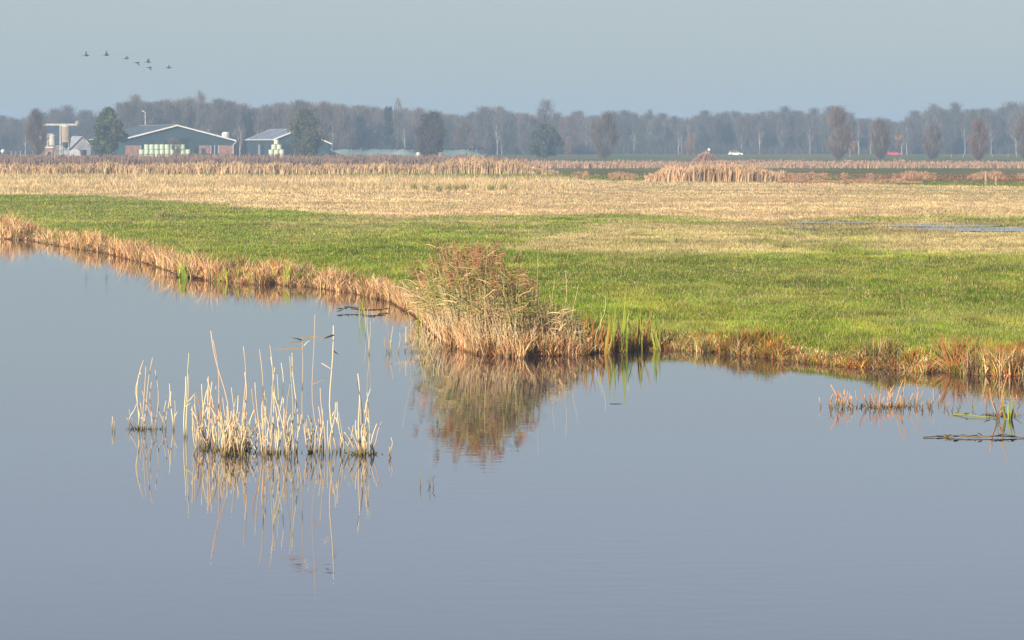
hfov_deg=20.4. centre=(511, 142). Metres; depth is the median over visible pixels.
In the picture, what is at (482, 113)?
bare tree
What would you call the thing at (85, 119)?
bare tree
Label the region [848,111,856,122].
bare tree
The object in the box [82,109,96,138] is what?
bare tree
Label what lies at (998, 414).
reed tuft
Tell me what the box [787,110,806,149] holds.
bare tree
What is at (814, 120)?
bare tree
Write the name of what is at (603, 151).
bare tree
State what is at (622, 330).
iris plant
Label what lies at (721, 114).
bare tree
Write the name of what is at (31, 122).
bare tree
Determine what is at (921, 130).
bare tree
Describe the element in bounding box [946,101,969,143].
bare tree
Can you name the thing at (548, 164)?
reed belt
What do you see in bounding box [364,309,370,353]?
reed tuft
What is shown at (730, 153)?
car
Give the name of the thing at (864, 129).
bare tree
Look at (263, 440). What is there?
reed tuft
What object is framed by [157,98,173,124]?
bare tree
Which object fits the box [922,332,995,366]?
sedge tussock
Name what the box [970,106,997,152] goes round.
bare tree
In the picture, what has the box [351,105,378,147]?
bare tree
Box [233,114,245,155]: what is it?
birch tree
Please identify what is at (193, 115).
bare tree
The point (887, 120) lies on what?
bare tree
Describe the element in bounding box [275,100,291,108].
bare tree
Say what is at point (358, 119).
bare tree
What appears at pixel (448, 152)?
silage heap
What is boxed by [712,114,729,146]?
bare tree
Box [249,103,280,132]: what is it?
bare tree
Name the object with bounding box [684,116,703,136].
bare tree
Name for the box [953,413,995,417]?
floating stick
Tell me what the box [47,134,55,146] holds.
feed silo
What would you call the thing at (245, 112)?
bare tree
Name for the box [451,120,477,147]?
bare tree
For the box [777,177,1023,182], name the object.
reed belt
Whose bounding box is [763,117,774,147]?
bare tree
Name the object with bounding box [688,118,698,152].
birch tree
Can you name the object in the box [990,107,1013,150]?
bare tree
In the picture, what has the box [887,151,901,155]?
car
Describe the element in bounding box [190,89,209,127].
bare tree
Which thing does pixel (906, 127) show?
birch tree
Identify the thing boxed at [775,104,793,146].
bare tree
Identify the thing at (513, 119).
bare tree
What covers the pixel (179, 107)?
bare tree
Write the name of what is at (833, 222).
puddle
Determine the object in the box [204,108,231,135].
bare tree
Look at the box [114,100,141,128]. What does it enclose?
bare tree
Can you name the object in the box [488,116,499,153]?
bare tree
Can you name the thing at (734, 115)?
bare tree
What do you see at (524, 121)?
bare tree
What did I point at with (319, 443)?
reed tuft
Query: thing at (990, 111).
bare tree
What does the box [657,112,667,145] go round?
bare tree
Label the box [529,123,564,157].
leafy bush
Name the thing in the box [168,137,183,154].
bare shrub
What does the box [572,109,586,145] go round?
bare tree
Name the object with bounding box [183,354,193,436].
reed tuft
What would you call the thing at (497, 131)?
birch tree
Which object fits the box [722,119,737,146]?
bare tree
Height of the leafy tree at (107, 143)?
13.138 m
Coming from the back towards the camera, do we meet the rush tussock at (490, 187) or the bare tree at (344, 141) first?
the bare tree at (344, 141)
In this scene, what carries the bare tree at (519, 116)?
on the ground at (686, 158)
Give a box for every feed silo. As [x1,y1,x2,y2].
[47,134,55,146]
[60,124,70,156]
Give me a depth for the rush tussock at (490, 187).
242.05 m
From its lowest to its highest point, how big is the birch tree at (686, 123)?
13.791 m
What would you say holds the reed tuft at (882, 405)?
in the water
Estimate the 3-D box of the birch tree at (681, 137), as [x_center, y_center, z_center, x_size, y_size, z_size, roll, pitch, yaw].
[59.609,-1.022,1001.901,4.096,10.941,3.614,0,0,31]
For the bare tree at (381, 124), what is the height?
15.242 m
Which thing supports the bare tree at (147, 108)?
on the ground at (686, 158)
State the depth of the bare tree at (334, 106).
895.80 m
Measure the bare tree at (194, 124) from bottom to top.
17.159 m
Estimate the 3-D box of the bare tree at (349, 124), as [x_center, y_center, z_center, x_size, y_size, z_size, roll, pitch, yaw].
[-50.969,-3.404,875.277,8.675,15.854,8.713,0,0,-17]
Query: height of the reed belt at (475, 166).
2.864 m
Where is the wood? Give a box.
[1,103,1013,147]
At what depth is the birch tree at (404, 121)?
955.73 m
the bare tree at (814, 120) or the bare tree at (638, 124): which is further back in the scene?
the bare tree at (814, 120)
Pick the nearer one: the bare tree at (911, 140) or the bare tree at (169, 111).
the bare tree at (169, 111)
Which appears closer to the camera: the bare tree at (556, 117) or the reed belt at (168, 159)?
the reed belt at (168, 159)
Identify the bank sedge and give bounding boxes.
[0,205,1023,375]
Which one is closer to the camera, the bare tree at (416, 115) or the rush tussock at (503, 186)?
the rush tussock at (503, 186)
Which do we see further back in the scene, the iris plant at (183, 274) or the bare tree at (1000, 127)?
the bare tree at (1000, 127)
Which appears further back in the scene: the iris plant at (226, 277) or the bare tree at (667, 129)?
the bare tree at (667, 129)
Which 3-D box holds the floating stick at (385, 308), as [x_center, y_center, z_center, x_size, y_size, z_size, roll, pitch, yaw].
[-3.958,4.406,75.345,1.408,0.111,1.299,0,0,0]
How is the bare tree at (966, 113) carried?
on the ground at (686, 158)
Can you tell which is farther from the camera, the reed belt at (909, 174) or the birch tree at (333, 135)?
the birch tree at (333, 135)
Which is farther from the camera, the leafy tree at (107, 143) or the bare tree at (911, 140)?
the bare tree at (911, 140)
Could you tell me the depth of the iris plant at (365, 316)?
69.06 m
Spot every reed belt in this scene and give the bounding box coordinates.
[0,152,567,165]
[0,153,558,175]
[521,158,1023,168]
[559,169,1023,179]
[644,161,786,181]
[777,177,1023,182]
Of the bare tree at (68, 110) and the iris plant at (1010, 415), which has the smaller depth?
the iris plant at (1010, 415)
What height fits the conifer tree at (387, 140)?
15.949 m
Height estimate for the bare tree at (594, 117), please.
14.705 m
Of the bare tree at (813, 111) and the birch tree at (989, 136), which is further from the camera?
the bare tree at (813, 111)
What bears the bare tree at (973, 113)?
on the ground at (686, 158)
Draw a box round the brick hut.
[45,147,54,155]
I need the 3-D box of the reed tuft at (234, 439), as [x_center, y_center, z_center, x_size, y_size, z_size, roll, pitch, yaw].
[-4.176,3.774,41.624,1.180,1.963,1.941,0,0,0]
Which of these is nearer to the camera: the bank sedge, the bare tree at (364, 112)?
the bank sedge
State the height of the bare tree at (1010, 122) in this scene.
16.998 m
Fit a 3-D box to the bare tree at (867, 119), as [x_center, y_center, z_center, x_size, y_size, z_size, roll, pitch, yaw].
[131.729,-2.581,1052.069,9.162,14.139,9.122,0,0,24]
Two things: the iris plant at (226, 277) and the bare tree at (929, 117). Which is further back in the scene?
the bare tree at (929, 117)
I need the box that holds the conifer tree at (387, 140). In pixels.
[380,106,396,146]
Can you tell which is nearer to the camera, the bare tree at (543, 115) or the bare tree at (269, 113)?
the bare tree at (269, 113)
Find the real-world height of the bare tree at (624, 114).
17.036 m
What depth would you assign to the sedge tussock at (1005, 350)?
55.41 m
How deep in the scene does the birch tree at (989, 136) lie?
976.92 m
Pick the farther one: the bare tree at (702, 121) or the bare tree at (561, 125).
the bare tree at (702, 121)
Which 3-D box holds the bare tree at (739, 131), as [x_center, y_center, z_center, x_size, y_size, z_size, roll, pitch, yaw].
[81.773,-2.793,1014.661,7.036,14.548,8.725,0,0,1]
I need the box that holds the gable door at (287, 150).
[281,145,292,155]
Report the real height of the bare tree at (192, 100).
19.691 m
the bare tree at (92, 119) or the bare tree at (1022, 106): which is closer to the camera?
the bare tree at (1022, 106)
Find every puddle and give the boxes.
[797,222,870,222]
[886,224,1001,226]
[919,227,1023,230]
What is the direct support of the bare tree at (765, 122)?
on the ground at (686, 158)
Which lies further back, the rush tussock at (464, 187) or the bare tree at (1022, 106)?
the bare tree at (1022, 106)
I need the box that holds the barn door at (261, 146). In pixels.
[260,145,263,156]
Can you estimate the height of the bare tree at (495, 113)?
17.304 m
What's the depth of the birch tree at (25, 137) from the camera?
979.12 m
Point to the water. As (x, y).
(682, 495)
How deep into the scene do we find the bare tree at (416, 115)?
959.52 m
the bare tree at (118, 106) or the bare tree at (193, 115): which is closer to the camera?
the bare tree at (193, 115)
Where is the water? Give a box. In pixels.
[0,239,1023,639]
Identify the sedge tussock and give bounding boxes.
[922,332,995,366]
[996,343,1021,357]
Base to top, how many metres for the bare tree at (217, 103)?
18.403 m
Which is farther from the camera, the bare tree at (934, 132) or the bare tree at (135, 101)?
the bare tree at (135, 101)
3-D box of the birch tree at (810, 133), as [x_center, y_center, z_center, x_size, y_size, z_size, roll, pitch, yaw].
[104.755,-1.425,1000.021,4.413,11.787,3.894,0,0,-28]
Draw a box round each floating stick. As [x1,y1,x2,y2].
[336,305,388,311]
[936,433,1023,437]
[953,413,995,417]
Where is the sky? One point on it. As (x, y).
(872, 59)
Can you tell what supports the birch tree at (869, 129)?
on the ground at (686, 158)
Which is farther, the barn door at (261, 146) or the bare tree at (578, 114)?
the bare tree at (578, 114)
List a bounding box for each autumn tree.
[848,131,856,152]
[894,129,903,155]
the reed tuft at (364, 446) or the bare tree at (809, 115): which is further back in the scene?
the bare tree at (809, 115)
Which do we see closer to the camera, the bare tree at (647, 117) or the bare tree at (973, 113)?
the bare tree at (973, 113)
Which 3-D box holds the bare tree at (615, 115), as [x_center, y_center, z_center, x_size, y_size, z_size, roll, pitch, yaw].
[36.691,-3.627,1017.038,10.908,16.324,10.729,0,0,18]
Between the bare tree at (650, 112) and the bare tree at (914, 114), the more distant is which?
the bare tree at (650, 112)
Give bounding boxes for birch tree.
[22,124,27,153]
[204,117,212,132]
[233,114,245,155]
[253,114,263,133]
[327,123,336,150]
[399,117,409,146]
[492,118,503,154]
[629,123,637,145]
[674,122,683,153]
[677,126,684,153]
[682,117,691,153]
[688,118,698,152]
[755,120,765,151]
[804,123,814,153]
[853,117,865,153]
[866,119,874,153]
[896,121,905,152]
[903,118,912,153]
[960,122,969,153]
[986,121,996,153]
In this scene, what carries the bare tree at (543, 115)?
on the ground at (686, 158)
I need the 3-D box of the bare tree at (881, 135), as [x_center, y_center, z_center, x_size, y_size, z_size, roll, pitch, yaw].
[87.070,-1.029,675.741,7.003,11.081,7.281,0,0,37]
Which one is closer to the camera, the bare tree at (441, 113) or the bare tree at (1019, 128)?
the bare tree at (1019, 128)
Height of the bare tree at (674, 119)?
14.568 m
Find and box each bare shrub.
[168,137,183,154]
[563,137,572,155]
[684,133,695,155]
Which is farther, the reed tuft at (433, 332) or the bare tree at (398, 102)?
the bare tree at (398, 102)
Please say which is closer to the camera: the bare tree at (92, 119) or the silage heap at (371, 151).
the silage heap at (371, 151)
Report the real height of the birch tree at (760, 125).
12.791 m
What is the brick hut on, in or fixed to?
on the ground at (686, 158)
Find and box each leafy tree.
[89,106,131,157]
[285,106,324,156]
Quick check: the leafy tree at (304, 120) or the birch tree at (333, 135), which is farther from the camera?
the birch tree at (333, 135)
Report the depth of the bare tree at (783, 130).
1009.46 m
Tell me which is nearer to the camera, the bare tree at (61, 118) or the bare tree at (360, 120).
the bare tree at (360, 120)
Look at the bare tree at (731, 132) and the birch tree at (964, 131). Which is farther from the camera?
the bare tree at (731, 132)
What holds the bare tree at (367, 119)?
on the ground at (686, 158)
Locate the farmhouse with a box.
[33,120,80,156]
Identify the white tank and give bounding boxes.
[222,132,228,137]
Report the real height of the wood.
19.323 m
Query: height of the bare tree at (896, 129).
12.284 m
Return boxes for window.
[211,145,218,154]
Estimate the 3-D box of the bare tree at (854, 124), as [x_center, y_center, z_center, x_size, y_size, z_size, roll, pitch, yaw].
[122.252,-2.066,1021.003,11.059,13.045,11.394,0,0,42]
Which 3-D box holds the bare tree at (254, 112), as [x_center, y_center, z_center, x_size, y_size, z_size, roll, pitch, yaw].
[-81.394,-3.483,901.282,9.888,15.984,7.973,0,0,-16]
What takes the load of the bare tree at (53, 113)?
on the ground at (686, 158)
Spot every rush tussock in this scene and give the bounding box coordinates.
[155,211,169,216]
[409,182,418,190]
[420,183,429,190]
[434,183,443,191]
[442,182,453,190]
[452,183,462,190]
[457,182,466,189]
[486,182,494,190]
[500,182,507,189]
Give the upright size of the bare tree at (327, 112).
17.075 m
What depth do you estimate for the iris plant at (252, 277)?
90.19 m
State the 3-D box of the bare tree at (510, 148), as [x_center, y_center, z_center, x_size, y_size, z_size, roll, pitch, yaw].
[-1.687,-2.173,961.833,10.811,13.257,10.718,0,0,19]
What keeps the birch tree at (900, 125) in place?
on the ground at (686, 158)
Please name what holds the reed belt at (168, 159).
on the ground at (686, 158)
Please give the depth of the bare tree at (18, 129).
1015.79 m
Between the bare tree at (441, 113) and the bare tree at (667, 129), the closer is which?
the bare tree at (441, 113)
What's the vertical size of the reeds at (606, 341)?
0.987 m
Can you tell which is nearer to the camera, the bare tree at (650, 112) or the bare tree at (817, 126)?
the bare tree at (817, 126)
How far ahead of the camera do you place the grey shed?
735.28 m
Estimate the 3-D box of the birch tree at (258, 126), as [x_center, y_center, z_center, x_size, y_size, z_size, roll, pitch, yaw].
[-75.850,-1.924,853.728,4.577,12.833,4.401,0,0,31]
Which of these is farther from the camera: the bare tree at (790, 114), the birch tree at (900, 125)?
the bare tree at (790, 114)
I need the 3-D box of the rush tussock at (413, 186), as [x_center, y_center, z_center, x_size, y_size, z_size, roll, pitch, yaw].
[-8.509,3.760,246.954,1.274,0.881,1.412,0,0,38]
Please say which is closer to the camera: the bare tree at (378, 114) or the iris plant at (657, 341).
the iris plant at (657, 341)
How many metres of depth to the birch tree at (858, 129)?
979.37 m
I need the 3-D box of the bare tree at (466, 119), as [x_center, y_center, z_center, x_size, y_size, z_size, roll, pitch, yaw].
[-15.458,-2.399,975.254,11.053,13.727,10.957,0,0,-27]
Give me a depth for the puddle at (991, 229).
135.38 m
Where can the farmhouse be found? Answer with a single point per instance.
(54, 129)
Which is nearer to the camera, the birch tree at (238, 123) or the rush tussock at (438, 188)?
the rush tussock at (438, 188)
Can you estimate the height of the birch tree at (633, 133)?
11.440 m
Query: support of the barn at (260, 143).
on the ground at (686, 158)
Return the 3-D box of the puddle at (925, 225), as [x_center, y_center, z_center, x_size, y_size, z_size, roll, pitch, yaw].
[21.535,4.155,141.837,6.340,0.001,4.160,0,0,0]
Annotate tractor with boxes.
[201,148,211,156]
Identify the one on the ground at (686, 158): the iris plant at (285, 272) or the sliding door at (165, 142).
the iris plant at (285, 272)
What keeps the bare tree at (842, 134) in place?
on the ground at (686, 158)
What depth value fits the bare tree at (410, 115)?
1006.47 m
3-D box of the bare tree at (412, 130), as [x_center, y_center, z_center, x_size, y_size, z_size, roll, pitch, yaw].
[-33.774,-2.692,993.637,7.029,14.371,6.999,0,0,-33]
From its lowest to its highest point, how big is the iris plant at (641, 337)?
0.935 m
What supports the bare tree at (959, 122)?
on the ground at (686, 158)
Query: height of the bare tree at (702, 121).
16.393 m
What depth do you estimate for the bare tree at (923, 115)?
1014.28 m
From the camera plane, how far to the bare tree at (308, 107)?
863.02 m
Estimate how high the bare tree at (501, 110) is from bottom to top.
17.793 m
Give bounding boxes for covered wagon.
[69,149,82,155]
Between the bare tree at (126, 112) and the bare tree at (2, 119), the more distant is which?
the bare tree at (2, 119)
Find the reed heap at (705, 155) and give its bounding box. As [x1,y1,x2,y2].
[692,151,717,161]
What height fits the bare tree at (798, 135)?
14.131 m
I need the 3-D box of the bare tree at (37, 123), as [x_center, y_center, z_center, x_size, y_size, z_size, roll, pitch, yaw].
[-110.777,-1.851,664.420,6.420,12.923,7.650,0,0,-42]
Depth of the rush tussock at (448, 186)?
242.04 m
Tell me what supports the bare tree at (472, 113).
on the ground at (686, 158)
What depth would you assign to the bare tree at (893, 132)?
1005.96 m
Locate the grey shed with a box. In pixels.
[61,136,90,155]
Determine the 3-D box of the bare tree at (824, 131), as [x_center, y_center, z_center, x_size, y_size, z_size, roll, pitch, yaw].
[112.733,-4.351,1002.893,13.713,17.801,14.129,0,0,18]
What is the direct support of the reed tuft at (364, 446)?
in the water
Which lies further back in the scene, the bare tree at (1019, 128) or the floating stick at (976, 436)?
the bare tree at (1019, 128)
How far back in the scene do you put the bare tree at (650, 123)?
1042.85 m
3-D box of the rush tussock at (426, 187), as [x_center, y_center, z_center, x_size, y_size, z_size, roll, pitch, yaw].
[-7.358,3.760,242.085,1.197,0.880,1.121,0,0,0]
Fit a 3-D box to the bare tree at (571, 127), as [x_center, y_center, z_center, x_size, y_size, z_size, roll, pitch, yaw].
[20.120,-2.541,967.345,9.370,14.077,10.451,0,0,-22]
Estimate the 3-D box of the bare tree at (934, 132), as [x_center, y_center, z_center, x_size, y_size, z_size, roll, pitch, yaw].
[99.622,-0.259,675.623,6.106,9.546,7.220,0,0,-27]
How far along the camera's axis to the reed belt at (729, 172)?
300.68 m
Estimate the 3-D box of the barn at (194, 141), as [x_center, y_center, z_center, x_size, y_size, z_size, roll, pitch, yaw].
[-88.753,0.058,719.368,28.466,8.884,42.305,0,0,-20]
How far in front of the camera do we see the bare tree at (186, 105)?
866.31 m
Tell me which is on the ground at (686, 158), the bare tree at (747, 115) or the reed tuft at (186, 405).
the bare tree at (747, 115)
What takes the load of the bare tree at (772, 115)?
on the ground at (686, 158)
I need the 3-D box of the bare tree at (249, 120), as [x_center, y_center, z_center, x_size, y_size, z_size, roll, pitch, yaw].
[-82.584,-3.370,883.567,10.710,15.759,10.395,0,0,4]
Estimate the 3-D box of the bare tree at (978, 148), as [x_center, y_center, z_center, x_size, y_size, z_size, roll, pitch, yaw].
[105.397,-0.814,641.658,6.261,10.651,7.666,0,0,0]
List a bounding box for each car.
[728,151,742,155]
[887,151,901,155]
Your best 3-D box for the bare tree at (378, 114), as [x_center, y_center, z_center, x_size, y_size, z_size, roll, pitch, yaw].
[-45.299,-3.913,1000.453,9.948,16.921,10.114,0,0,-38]
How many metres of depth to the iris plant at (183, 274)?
94.49 m
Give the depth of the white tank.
742.18 m
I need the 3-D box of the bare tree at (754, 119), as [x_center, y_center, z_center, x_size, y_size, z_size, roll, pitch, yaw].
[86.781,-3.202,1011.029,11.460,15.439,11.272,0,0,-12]
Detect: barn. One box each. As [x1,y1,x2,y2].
[89,124,236,156]
[245,129,331,156]
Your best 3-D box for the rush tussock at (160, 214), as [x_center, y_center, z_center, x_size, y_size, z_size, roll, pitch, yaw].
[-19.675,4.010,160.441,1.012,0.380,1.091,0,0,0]
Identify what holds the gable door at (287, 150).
in the barn at (260, 143)
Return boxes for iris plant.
[160,259,189,279]
[214,265,242,282]
[243,268,272,284]
[283,263,290,285]
[359,298,422,326]
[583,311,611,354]
[610,291,628,351]
[629,311,650,349]
[651,317,660,349]
[1002,394,1014,419]
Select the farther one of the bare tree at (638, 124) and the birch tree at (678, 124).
the bare tree at (638, 124)
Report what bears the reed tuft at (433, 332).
in the water
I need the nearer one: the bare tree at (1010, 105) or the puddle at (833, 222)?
the puddle at (833, 222)
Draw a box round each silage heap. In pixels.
[329,147,421,157]
[437,147,485,157]
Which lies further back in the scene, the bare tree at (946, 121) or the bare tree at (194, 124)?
the bare tree at (946, 121)
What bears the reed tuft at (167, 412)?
in the water
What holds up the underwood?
on the ground at (686, 158)
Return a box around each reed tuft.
[126,358,162,430]
[158,384,177,429]
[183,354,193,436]
[191,331,260,456]
[251,348,301,457]
[285,320,353,454]
[341,374,381,455]
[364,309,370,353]
[384,315,464,352]
[819,377,973,411]
[981,375,1021,419]
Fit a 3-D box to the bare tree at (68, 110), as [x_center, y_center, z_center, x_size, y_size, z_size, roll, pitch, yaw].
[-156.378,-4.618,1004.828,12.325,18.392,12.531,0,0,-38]
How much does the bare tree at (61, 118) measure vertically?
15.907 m
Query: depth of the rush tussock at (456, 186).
242.00 m
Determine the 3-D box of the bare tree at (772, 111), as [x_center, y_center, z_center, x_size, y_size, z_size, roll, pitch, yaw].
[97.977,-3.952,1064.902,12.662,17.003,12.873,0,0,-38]
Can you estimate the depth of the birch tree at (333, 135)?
846.51 m
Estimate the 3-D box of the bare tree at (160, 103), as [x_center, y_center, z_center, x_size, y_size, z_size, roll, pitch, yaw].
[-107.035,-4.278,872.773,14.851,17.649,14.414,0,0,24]
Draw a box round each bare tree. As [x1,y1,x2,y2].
[0,115,9,147]
[0,116,21,149]
[3,118,24,150]
[19,108,51,155]
[23,112,50,130]
[45,107,60,123]
[52,104,82,133]
[52,110,69,123]
[74,109,94,142]
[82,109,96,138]
[111,102,124,130]
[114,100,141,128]
[128,92,144,127]
[133,101,161,125]
[154,100,180,123]
[156,103,185,124]
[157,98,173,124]
[170,98,196,128]
[180,98,192,126]
[180,105,198,127]
[181,96,197,105]
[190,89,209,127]
[190,102,212,130]
[197,97,242,133]
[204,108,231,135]
[205,100,250,152]
[230,102,255,151]
[235,108,256,136]
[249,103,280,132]
[249,107,260,124]
[257,105,284,131]
[272,106,289,128]
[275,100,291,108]
[277,99,317,128]
[302,101,325,139]
[310,102,338,146]
[311,99,338,150]
[329,103,358,149]
[330,102,341,145]
[334,106,358,145]
[343,105,378,144]
[348,106,366,147]
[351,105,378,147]
[353,106,372,145]
[370,106,380,117]
[373,108,383,147]
[375,112,394,147]
[378,110,414,147]
[392,96,402,147]
[403,110,421,146]
[406,106,428,151]
[406,115,417,149]
[412,109,453,157]
[431,110,446,147]
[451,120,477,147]
[455,116,479,147]
[457,111,484,150]
[468,105,499,153]
[483,106,504,153]
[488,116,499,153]
[492,112,510,154]
[493,106,509,152]
[499,117,518,154]
[503,111,519,154]
[512,112,539,154]
[515,114,531,153]
[532,97,554,123]
[548,111,565,153]
[553,118,567,153]
[559,114,582,154]
[570,111,586,145]
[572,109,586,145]
[586,114,605,145]
[587,109,620,158]
[604,110,627,143]
[617,109,636,139]
[626,112,647,149]
[638,112,658,145]
[643,108,653,139]
[645,117,661,141]
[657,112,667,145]
[658,119,675,143]
[665,115,685,141]
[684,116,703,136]
[689,110,721,147]
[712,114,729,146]
[713,112,730,143]
[722,111,735,139]
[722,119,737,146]
[731,110,745,145]
[733,114,747,148]
[740,112,768,150]
[742,112,753,147]
[752,110,769,146]
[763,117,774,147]
[766,110,779,137]
[767,112,783,147]
[769,112,794,148]
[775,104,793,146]
[786,110,798,148]
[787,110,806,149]
[790,115,815,149]
[801,112,815,146]
[808,107,823,128]
[811,114,820,141]
[811,114,824,140]
[816,105,848,153]
[824,105,855,159]
[847,119,861,146]
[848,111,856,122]
[853,117,871,149]
[861,118,874,145]
[866,116,893,159]
[884,117,896,146]
[884,121,896,150]
[892,122,899,141]
[897,116,920,153]
[902,109,922,143]
[914,110,940,140]
[916,116,930,153]
[920,103,948,141]
[920,122,944,159]
[936,109,958,153]
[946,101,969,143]
[949,112,968,148]
[960,108,979,148]
[962,108,970,133]
[964,115,990,160]
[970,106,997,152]
[986,108,995,117]
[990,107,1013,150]
[990,113,1003,150]
[1001,101,1020,146]
[1003,108,1022,153]
[1010,113,1023,158]
[1014,102,1023,139]
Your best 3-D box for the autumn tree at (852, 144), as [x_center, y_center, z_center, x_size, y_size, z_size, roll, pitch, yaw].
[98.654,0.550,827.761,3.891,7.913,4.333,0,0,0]
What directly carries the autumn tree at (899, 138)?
on the ground at (686, 158)
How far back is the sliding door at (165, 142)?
700.45 m
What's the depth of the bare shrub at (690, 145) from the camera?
855.09 m
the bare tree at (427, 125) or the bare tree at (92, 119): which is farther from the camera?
the bare tree at (92, 119)
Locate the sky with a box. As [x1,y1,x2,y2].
[0,0,1023,143]
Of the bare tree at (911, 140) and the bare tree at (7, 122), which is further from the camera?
the bare tree at (7, 122)
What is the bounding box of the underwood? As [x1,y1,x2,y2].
[0,132,1023,155]
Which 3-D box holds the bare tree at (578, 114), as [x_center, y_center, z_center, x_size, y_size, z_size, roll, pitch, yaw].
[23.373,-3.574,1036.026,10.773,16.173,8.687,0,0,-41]
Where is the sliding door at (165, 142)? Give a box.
[164,141,187,154]
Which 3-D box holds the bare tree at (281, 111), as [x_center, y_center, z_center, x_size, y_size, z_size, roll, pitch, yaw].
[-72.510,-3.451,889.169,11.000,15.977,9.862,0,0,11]
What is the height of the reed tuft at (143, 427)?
1.394 m
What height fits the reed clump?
2.502 m
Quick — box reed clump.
[394,240,605,355]
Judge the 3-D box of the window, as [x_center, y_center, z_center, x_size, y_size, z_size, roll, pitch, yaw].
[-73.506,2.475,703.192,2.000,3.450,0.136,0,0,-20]
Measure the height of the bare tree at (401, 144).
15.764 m
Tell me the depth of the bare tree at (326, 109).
863.01 m
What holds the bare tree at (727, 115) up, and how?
on the ground at (686, 158)
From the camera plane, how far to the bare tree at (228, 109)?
859.95 m
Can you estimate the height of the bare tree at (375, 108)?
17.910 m
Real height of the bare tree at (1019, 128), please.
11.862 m
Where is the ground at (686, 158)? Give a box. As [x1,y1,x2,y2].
[0,154,1023,372]
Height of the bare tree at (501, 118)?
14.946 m
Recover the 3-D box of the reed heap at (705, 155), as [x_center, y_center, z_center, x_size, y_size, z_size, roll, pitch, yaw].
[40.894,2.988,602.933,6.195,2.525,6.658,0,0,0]
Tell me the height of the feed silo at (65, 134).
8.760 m
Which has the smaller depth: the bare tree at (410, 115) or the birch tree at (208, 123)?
the birch tree at (208, 123)
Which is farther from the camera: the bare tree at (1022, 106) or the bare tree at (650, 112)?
the bare tree at (650, 112)
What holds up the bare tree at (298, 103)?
on the ground at (686, 158)
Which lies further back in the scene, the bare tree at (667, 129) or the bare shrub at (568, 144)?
the bare tree at (667, 129)

